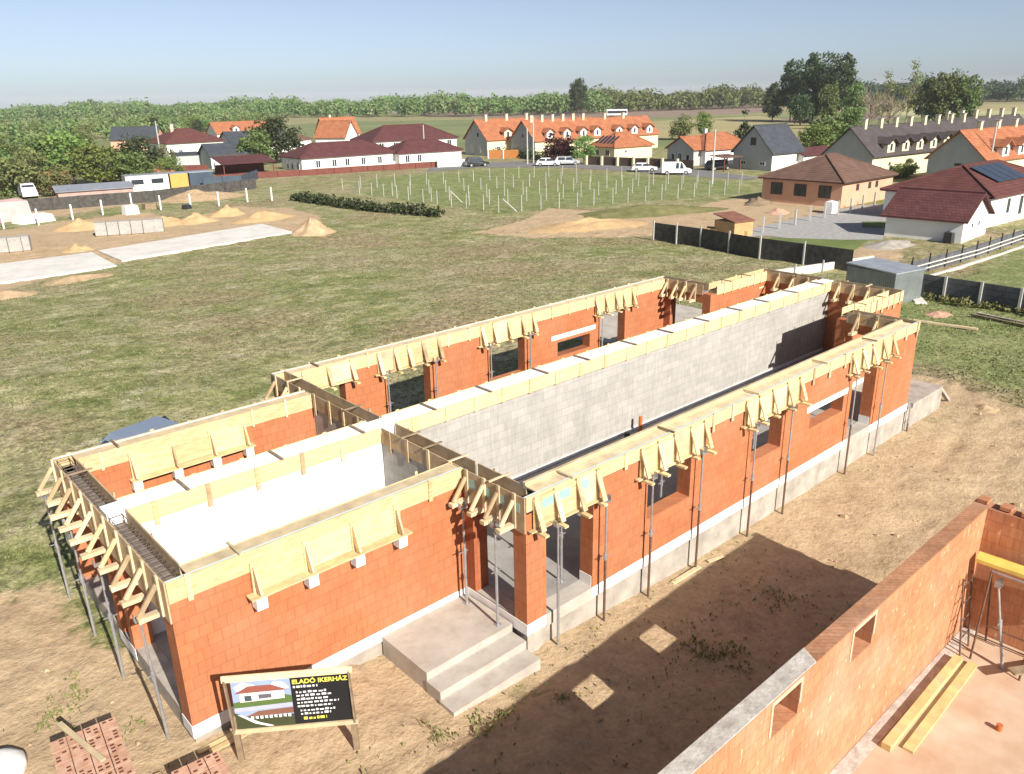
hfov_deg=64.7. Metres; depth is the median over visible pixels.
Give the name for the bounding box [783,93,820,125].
tree
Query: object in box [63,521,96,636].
steel prop
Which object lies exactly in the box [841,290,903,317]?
formwork
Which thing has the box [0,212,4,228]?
fence post
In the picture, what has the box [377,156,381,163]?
window
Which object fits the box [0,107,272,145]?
woodland
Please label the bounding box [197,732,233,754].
scrap board
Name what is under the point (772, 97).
tree
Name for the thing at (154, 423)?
parked car
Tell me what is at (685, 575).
scrap board
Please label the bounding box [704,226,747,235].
timber pen
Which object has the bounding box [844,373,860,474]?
steel prop
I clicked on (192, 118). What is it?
tree
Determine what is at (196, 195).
soil heap
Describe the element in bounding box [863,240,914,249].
soil heap
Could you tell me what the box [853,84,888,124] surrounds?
bare tree
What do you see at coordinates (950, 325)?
long board
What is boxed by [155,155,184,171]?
tree
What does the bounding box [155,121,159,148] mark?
utility pole
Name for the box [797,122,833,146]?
tree
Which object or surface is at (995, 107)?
dry meadow
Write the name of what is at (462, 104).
forest
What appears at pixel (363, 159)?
window
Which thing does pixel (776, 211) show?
junk heap
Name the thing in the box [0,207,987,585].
grass
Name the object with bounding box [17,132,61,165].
tree
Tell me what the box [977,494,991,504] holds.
brick
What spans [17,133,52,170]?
tree
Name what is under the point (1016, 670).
plank
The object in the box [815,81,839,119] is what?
tree
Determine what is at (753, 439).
steel prop
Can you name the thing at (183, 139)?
village house
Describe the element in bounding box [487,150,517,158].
wooden gate
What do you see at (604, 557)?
steel prop
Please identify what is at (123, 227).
block stack
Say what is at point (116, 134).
village house
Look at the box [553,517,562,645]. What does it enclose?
steel prop
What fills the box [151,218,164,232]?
block stack
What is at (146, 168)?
hedge
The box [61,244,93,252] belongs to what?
sand heap
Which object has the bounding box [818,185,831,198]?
window
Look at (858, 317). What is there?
formwork
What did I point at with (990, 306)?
bush row
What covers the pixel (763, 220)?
yard post
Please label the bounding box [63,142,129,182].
tree
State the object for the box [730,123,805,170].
village house
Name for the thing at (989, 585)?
trestle
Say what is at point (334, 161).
window
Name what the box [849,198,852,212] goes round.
yard post
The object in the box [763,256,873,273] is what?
wall
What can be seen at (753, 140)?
window
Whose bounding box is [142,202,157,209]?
wrapped pallet
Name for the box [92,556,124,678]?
steel prop
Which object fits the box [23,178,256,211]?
fence
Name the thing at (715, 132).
utility pole
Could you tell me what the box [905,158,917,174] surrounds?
tree
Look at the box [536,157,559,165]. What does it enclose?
parked car
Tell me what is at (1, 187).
hedge
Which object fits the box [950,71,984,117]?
tree
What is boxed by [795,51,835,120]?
tree
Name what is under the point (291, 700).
billboard
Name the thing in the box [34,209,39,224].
fence post
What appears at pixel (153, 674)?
steel prop
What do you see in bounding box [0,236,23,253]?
block stack
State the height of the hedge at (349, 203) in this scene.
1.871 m
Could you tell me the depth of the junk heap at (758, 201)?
92.51 m
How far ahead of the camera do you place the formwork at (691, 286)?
33.58 m
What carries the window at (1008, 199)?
in the village house at (1000, 182)
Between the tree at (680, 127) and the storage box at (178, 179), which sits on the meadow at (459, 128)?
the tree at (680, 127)
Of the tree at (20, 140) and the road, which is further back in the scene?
the tree at (20, 140)
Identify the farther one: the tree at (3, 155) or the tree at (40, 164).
the tree at (40, 164)
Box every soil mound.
[527,217,647,233]
[576,204,728,218]
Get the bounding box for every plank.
[881,654,962,751]
[902,661,977,753]
[1007,665,1023,675]
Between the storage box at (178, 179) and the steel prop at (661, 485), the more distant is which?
the storage box at (178, 179)
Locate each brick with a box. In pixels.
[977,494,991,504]
[999,502,1015,512]
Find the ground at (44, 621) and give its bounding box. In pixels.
[0,95,1023,773]
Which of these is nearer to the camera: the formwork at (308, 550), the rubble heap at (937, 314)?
the formwork at (308, 550)
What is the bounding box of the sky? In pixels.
[0,0,1023,108]
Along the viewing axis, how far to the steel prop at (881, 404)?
26.18 m
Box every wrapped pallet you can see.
[0,198,31,222]
[121,204,139,214]
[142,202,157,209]
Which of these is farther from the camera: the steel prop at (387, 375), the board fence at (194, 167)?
the board fence at (194, 167)
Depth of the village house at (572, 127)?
173.81 m
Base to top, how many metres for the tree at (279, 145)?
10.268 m
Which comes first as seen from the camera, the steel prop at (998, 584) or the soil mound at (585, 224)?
the steel prop at (998, 584)
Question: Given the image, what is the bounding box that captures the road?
[426,162,757,179]
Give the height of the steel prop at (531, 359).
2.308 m
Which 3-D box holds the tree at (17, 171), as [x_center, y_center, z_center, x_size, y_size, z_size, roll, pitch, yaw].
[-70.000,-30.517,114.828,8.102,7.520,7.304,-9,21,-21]
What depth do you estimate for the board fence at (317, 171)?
141.92 m
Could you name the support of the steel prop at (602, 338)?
on the unfinished house at (338, 615)
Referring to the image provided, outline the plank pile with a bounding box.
[971,312,1023,325]
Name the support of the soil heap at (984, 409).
on the ground at (44, 621)
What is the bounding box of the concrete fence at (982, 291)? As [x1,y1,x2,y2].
[921,274,1023,312]
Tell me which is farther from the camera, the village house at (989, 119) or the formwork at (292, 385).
the village house at (989, 119)
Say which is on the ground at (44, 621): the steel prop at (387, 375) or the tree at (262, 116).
the tree at (262, 116)
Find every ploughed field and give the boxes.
[420,105,767,118]
[782,113,899,124]
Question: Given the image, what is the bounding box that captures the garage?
[880,187,994,243]
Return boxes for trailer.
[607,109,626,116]
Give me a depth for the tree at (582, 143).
149.41 m
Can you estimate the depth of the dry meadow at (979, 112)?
388.43 m
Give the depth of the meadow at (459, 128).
349.12 m
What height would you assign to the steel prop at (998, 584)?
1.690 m
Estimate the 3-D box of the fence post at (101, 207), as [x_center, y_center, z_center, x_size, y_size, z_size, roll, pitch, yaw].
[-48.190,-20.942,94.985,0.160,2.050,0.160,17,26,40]
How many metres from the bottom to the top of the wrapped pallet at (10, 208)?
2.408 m
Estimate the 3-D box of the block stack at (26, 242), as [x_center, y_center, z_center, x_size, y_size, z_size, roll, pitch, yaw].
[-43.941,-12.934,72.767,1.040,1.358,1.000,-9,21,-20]
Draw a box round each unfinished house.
[60,281,916,742]
[658,499,1023,773]
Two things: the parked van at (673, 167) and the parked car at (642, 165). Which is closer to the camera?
the parked van at (673, 167)
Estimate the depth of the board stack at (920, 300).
47.27 m
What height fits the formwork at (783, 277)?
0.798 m
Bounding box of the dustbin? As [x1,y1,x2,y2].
[942,231,954,243]
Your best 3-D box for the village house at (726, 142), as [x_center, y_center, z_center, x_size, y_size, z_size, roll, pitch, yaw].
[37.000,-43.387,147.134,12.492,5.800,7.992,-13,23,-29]
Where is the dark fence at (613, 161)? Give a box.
[585,155,693,168]
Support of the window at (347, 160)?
in the village house at (316, 155)
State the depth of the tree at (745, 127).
176.09 m
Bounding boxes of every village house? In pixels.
[108,126,163,149]
[144,124,224,156]
[197,142,256,168]
[205,120,276,136]
[219,130,287,151]
[278,140,396,169]
[293,134,312,148]
[313,120,358,141]
[314,115,361,134]
[350,123,458,146]
[388,138,463,163]
[463,113,535,155]
[509,113,605,155]
[590,131,654,157]
[594,112,660,147]
[664,128,707,165]
[699,131,740,165]
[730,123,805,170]
[758,152,898,207]
[820,113,976,175]
[880,159,1023,227]
[924,118,1023,174]
[940,107,1023,127]
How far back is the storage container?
120.11 m
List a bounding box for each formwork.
[35,457,182,624]
[52,390,312,491]
[99,279,832,525]
[164,463,462,611]
[260,370,318,400]
[271,276,664,390]
[305,387,379,426]
[381,424,475,473]
[448,463,532,534]
[522,319,920,538]
[659,275,707,302]
[708,268,766,294]
[759,268,821,290]
[830,280,902,303]
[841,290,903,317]
[846,309,918,335]
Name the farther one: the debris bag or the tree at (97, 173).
the tree at (97, 173)
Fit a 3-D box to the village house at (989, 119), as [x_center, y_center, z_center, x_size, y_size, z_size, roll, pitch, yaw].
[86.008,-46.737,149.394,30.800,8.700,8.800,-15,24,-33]
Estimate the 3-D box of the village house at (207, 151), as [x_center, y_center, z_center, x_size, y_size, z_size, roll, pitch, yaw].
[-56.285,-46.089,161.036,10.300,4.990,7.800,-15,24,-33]
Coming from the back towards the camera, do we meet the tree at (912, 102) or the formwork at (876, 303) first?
the tree at (912, 102)
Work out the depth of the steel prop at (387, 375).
25.55 m
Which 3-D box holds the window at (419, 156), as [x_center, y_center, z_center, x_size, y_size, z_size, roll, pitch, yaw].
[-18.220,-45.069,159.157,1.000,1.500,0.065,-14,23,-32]
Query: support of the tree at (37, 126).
on the ground at (44, 621)
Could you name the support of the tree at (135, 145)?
on the ground at (44, 621)
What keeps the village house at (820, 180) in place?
on the ground at (44, 621)
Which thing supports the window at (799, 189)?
in the village house at (820, 180)
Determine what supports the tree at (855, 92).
on the ground at (44, 621)
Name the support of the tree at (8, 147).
on the meadow at (459, 128)
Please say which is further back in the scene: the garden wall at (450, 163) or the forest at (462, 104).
the forest at (462, 104)
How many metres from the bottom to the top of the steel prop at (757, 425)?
3.400 m
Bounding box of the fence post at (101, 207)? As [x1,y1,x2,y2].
[99,200,103,214]
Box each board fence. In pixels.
[173,165,208,170]
[213,161,436,177]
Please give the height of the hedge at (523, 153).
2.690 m
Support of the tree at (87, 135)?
on the ground at (44, 621)
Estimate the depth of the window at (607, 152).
159.45 m
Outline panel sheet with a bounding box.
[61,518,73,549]
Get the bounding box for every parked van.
[17,182,37,198]
[661,161,691,174]
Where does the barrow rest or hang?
on the ground at (44, 621)
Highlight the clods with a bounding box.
[28,397,1021,773]
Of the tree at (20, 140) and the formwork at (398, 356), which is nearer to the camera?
the formwork at (398, 356)
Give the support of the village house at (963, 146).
on the ground at (44, 621)
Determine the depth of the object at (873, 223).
77.83 m
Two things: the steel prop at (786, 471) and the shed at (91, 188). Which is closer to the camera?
the steel prop at (786, 471)
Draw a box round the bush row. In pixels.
[923,291,1023,314]
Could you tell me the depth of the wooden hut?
72.48 m
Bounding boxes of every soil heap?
[0,290,39,299]
[41,273,112,285]
[158,189,245,202]
[290,217,336,235]
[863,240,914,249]
[974,403,999,413]
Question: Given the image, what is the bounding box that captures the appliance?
[825,200,837,213]
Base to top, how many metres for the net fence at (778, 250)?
2.126 m
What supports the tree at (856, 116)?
on the ground at (44, 621)
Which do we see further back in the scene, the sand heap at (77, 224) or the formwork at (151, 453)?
the sand heap at (77, 224)
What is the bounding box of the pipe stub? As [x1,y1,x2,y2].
[995,723,1002,731]
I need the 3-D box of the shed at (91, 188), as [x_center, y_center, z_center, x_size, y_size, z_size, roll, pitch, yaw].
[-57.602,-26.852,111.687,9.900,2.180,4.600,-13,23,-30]
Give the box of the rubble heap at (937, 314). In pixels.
[925,311,953,317]
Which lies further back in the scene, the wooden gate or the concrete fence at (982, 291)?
the wooden gate
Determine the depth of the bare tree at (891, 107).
236.33 m
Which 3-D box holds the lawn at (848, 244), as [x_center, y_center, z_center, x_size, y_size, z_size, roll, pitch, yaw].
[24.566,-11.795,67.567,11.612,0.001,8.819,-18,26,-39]
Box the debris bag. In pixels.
[0,747,27,773]
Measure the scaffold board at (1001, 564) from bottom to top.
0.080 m
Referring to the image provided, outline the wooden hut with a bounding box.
[713,211,755,235]
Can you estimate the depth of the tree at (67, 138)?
125.81 m
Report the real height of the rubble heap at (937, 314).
0.272 m
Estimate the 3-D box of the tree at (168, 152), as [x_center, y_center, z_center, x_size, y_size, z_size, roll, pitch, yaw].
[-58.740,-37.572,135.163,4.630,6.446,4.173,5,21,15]
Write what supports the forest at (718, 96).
on the ground at (44, 621)
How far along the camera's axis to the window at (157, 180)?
120.64 m
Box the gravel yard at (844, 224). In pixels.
[750,204,885,239]
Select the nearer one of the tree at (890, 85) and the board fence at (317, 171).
the board fence at (317, 171)
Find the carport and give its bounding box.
[210,154,276,173]
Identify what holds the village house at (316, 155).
on the ground at (44, 621)
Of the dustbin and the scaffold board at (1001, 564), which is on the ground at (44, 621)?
the dustbin
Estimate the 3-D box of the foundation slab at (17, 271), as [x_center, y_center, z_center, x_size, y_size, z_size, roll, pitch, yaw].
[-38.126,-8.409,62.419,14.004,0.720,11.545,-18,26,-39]
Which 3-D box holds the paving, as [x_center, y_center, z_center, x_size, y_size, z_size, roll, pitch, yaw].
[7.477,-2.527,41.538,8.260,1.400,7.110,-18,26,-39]
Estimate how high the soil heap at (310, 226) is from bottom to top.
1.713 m
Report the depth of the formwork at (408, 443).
18.46 m
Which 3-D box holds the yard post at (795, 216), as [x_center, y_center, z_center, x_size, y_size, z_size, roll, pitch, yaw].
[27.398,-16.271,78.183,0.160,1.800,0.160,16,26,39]
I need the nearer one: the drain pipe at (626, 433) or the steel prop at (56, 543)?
the steel prop at (56, 543)
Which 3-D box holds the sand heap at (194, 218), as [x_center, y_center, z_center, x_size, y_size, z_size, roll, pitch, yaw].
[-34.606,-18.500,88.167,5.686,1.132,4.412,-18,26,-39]
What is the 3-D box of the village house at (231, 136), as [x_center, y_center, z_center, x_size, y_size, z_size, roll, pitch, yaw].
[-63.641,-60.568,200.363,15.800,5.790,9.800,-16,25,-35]
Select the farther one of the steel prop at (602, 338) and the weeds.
the steel prop at (602, 338)
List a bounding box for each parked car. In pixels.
[97,416,178,445]
[464,157,488,166]
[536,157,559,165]
[554,156,579,164]
[631,162,656,171]
[704,160,731,170]
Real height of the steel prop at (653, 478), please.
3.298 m
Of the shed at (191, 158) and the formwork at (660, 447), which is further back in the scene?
the shed at (191, 158)
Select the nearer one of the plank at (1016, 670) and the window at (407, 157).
the plank at (1016, 670)
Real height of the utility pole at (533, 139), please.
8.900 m
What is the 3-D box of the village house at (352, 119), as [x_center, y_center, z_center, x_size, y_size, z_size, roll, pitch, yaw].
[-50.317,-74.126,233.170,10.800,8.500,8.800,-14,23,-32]
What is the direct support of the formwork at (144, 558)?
attached to the unfinished house at (338, 615)
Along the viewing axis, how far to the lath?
13.64 m
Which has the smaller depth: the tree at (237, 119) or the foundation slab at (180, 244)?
the foundation slab at (180, 244)
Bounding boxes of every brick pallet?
[49,717,135,773]
[171,751,229,773]
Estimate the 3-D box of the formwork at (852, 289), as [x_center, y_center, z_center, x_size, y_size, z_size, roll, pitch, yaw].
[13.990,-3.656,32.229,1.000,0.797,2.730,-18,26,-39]
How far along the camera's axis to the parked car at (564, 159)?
148.54 m
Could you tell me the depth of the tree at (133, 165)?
122.16 m
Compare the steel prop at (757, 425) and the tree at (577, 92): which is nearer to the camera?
the steel prop at (757, 425)
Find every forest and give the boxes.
[0,88,611,121]
[584,82,788,111]
[841,72,1023,101]
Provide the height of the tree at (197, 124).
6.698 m
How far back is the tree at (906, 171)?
115.35 m
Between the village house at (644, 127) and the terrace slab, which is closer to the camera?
the terrace slab
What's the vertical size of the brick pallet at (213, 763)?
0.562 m
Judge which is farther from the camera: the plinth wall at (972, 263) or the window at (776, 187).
the window at (776, 187)
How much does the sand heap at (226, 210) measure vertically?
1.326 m
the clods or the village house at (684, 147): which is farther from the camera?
the village house at (684, 147)
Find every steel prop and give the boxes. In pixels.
[40,491,71,599]
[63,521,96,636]
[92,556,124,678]
[132,613,169,738]
[385,370,393,412]
[432,356,438,397]
[458,500,470,604]
[488,342,494,380]
[490,518,502,626]
[528,331,533,368]
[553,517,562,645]
[559,527,565,583]
[601,311,604,346]
[601,494,610,620]
[647,471,657,596]
[658,475,664,500]
[694,447,706,566]
[746,421,760,536]
[752,428,755,450]
[781,404,796,513]
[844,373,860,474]
[873,358,890,455]
[906,403,912,431]
[993,577,1006,671]
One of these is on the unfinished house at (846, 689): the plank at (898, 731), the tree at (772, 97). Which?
the plank at (898, 731)
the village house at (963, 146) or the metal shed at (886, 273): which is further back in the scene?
the village house at (963, 146)
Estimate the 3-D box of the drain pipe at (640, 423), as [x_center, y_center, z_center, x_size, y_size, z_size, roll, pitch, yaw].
[4.112,1.242,25.959,0.145,0.624,0.145,0,20,3]
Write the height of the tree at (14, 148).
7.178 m
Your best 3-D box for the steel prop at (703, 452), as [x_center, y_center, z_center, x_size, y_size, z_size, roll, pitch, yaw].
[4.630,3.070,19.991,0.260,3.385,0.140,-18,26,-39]
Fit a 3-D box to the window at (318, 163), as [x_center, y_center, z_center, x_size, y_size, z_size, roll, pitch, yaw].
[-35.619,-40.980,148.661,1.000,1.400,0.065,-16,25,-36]
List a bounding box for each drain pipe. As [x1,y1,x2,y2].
[624,431,629,437]
[638,416,642,431]
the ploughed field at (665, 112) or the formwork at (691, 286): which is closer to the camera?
the formwork at (691, 286)
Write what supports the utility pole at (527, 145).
on the ground at (44, 621)
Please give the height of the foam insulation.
0.220 m
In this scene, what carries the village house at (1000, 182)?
on the ground at (44, 621)
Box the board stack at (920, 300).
[913,296,926,303]
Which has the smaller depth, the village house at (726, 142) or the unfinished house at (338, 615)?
the unfinished house at (338, 615)
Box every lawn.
[767,237,867,249]
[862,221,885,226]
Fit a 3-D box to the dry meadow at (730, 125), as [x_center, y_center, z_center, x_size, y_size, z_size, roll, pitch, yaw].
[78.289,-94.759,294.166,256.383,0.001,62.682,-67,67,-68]
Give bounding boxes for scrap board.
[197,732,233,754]
[208,733,251,753]
[670,555,724,584]
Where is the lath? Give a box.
[56,721,105,762]
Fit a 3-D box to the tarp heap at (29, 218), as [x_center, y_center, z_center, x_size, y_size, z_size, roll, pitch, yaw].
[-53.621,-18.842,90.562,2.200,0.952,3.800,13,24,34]
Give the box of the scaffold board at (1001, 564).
[976,551,1023,578]
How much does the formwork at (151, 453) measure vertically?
1.157 m
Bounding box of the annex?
[797,145,827,162]
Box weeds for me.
[0,537,849,773]
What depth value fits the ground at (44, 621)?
29.21 m
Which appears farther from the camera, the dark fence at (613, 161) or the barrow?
the dark fence at (613, 161)
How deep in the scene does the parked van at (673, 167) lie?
127.32 m
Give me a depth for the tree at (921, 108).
266.73 m
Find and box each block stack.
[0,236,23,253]
[16,235,31,250]
[93,218,154,236]
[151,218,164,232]
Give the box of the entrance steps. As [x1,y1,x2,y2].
[382,594,539,716]
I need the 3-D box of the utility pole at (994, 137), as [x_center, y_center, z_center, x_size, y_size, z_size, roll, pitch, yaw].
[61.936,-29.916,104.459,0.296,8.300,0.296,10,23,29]
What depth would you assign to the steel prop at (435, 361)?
26.70 m
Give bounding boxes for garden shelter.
[709,154,742,171]
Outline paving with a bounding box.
[575,304,701,345]
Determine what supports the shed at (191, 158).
on the ground at (44, 621)
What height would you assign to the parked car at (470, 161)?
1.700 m
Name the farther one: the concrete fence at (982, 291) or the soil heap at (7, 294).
the soil heap at (7, 294)
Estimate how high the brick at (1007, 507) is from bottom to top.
0.073 m
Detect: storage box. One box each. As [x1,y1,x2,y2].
[165,171,188,187]
[184,170,212,185]
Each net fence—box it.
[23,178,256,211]
[652,220,853,270]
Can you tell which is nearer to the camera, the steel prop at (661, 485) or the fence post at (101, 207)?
the steel prop at (661, 485)
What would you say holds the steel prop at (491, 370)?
on the unfinished house at (338, 615)
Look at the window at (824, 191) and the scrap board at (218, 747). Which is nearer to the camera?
the scrap board at (218, 747)
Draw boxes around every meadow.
[0,110,931,189]
[652,116,813,143]
[880,111,1023,114]
[900,104,1023,118]
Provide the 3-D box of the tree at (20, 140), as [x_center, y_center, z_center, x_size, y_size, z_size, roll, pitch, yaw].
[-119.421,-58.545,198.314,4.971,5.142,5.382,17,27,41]
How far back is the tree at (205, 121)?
346.88 m
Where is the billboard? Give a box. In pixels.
[220,666,359,760]
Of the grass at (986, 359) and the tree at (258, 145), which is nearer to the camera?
the grass at (986, 359)
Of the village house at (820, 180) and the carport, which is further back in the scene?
the carport
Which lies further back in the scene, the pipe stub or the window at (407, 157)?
the window at (407, 157)
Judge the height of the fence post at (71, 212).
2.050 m
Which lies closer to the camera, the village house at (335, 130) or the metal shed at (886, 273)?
the metal shed at (886, 273)
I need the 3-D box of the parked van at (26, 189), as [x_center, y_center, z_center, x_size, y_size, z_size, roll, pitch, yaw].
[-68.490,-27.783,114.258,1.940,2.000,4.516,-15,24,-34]
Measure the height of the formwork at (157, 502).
0.540 m
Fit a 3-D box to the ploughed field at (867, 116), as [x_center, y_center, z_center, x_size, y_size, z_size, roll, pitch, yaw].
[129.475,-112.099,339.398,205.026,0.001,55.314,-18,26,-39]
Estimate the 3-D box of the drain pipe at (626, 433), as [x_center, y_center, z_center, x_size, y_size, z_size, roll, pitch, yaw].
[3.662,1.546,25.731,0.180,0.220,0.180,-18,26,-39]
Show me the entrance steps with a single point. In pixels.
(455, 657)
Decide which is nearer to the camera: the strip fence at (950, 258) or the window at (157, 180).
the strip fence at (950, 258)
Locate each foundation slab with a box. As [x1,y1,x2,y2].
[0,252,116,283]
[98,224,291,261]
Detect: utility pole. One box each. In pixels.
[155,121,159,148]
[527,128,527,163]
[533,116,533,162]
[709,129,718,183]
[991,122,997,151]
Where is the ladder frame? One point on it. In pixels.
(969, 613)
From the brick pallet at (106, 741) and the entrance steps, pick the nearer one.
the brick pallet at (106, 741)
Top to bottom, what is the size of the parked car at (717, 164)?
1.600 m
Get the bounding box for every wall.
[437,159,464,166]
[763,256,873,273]
[929,245,1023,274]
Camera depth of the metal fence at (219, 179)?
124.56 m
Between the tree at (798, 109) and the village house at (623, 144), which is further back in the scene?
the tree at (798, 109)
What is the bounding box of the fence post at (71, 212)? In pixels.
[69,204,73,219]
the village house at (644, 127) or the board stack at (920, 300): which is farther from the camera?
the village house at (644, 127)
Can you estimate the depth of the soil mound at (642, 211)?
87.18 m
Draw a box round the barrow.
[182,204,191,209]
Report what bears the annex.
on the ground at (44, 621)
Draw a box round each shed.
[52,181,134,196]
[170,151,201,164]
[846,257,925,302]
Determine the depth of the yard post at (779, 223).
76.01 m
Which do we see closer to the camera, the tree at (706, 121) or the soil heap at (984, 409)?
the soil heap at (984, 409)
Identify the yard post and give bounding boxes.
[761,216,764,231]
[778,213,780,228]
[794,209,796,224]
[823,203,826,217]
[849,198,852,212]
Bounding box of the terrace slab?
[852,379,949,430]
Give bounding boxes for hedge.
[0,170,69,194]
[0,186,16,199]
[102,166,174,182]
[289,191,444,217]
[493,147,547,159]
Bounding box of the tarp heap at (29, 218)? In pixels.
[12,212,55,224]
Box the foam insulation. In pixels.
[468,478,588,512]
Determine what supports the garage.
on the ground at (44, 621)
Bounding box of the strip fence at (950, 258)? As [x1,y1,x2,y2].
[911,229,1023,271]
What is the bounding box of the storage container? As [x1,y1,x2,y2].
[120,172,169,191]
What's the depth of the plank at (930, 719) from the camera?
15.12 m
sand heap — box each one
[51,218,94,231]
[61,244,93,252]
[158,216,181,226]
[180,212,219,224]
[207,204,245,217]
[230,211,296,223]
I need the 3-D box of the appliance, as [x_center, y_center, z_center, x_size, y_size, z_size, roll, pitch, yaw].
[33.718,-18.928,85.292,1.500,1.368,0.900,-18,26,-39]
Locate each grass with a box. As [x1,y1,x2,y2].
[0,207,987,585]
[899,300,1023,406]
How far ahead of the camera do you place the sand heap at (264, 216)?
88.32 m
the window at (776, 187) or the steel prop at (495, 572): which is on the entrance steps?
the steel prop at (495, 572)
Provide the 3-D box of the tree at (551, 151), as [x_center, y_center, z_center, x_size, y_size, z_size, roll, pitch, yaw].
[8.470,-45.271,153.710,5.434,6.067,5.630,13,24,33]
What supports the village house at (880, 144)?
on the ground at (44, 621)
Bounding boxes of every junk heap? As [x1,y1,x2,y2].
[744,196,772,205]
[764,208,789,214]
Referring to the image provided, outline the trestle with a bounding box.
[969,570,1023,680]
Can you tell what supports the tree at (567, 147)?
on the ground at (44, 621)
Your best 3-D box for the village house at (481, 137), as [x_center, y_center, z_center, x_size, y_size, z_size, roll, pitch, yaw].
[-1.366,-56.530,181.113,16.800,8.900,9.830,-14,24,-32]
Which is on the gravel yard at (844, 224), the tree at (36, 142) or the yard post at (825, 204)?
the yard post at (825, 204)
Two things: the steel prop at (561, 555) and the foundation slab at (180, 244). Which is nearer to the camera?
the steel prop at (561, 555)
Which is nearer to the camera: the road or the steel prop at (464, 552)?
the steel prop at (464, 552)
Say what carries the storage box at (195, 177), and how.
on the ground at (44, 621)
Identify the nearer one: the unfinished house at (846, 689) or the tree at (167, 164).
the unfinished house at (846, 689)
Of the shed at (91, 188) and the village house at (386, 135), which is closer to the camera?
the shed at (91, 188)
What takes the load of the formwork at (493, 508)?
attached to the unfinished house at (338, 615)
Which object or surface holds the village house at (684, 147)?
on the ground at (44, 621)
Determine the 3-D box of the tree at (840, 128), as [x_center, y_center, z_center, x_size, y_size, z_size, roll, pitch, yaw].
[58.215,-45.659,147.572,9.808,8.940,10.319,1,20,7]
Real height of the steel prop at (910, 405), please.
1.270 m
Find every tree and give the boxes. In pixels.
[0,135,16,157]
[0,144,49,191]
[0,148,15,170]
[1,135,20,160]
[15,137,28,150]
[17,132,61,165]
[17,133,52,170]
[24,122,47,134]
[37,162,72,194]
[38,130,101,183]
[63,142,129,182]
[71,121,96,143]
[107,133,164,165]
[107,148,157,181]
[143,116,166,129]
[149,142,175,168]
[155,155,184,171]
[181,115,202,127]
[188,119,204,131]
[202,119,211,128]
[235,115,249,120]
[235,127,275,156]
[243,113,304,162]
[253,110,271,119]
[541,133,569,159]
[553,135,575,158]
[567,77,588,115]
[570,134,596,163]
[668,112,694,138]
[693,110,714,133]
[733,109,750,138]
[761,81,784,121]
[776,58,805,120]
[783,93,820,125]
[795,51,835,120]
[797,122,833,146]
[802,111,850,146]
[814,52,858,118]
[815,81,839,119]
[832,105,864,127]
[841,80,866,122]
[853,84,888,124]
[871,68,901,117]
[875,87,908,123]
[888,162,919,177]
[896,60,928,122]
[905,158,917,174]
[913,76,941,120]
[924,68,963,120]
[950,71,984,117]
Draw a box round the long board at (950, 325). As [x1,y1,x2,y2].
[913,319,977,330]
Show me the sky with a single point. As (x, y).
(56, 52)
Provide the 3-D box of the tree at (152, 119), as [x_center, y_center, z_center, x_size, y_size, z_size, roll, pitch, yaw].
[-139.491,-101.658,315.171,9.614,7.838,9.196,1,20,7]
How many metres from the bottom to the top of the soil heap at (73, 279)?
0.497 m
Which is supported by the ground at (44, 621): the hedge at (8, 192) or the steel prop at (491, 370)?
the hedge at (8, 192)
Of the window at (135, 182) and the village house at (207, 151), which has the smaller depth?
the window at (135, 182)
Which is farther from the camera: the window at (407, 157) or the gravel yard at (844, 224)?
the window at (407, 157)
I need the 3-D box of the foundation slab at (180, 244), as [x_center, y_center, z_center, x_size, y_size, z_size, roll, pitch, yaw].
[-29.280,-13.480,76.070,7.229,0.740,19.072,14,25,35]
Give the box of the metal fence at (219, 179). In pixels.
[202,170,257,183]
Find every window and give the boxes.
[131,179,143,184]
[151,178,163,183]
[315,160,320,167]
[332,159,336,166]
[345,158,349,165]
[361,157,365,164]
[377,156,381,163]
[405,155,409,162]
[417,154,421,161]
[605,149,609,155]
[750,138,756,144]
[770,182,782,194]
[793,184,806,196]
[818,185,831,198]
[1005,197,1011,213]
[1017,194,1023,214]
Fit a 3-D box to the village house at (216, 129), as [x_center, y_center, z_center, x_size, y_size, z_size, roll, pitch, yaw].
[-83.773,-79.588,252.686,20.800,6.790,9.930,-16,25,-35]
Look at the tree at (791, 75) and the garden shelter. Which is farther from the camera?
the tree at (791, 75)
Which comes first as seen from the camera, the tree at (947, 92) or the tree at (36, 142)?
the tree at (36, 142)
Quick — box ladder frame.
[959,570,972,655]
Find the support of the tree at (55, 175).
on the ground at (44, 621)
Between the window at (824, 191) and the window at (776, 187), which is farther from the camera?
the window at (776, 187)
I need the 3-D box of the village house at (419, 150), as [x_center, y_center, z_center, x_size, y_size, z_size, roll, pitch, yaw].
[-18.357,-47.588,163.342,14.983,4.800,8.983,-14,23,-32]
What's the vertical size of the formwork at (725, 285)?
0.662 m
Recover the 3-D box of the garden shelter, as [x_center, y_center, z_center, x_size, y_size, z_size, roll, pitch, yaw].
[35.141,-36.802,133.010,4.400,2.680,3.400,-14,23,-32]
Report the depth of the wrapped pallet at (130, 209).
95.06 m
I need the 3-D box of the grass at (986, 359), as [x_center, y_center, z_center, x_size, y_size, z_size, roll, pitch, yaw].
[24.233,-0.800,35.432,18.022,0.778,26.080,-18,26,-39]
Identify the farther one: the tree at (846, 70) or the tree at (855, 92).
the tree at (846, 70)
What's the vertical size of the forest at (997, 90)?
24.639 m
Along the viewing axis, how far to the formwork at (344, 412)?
21.00 m
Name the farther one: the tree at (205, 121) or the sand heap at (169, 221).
the tree at (205, 121)
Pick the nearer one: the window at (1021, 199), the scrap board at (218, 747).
the scrap board at (218, 747)
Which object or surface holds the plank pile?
on the grass at (986, 359)

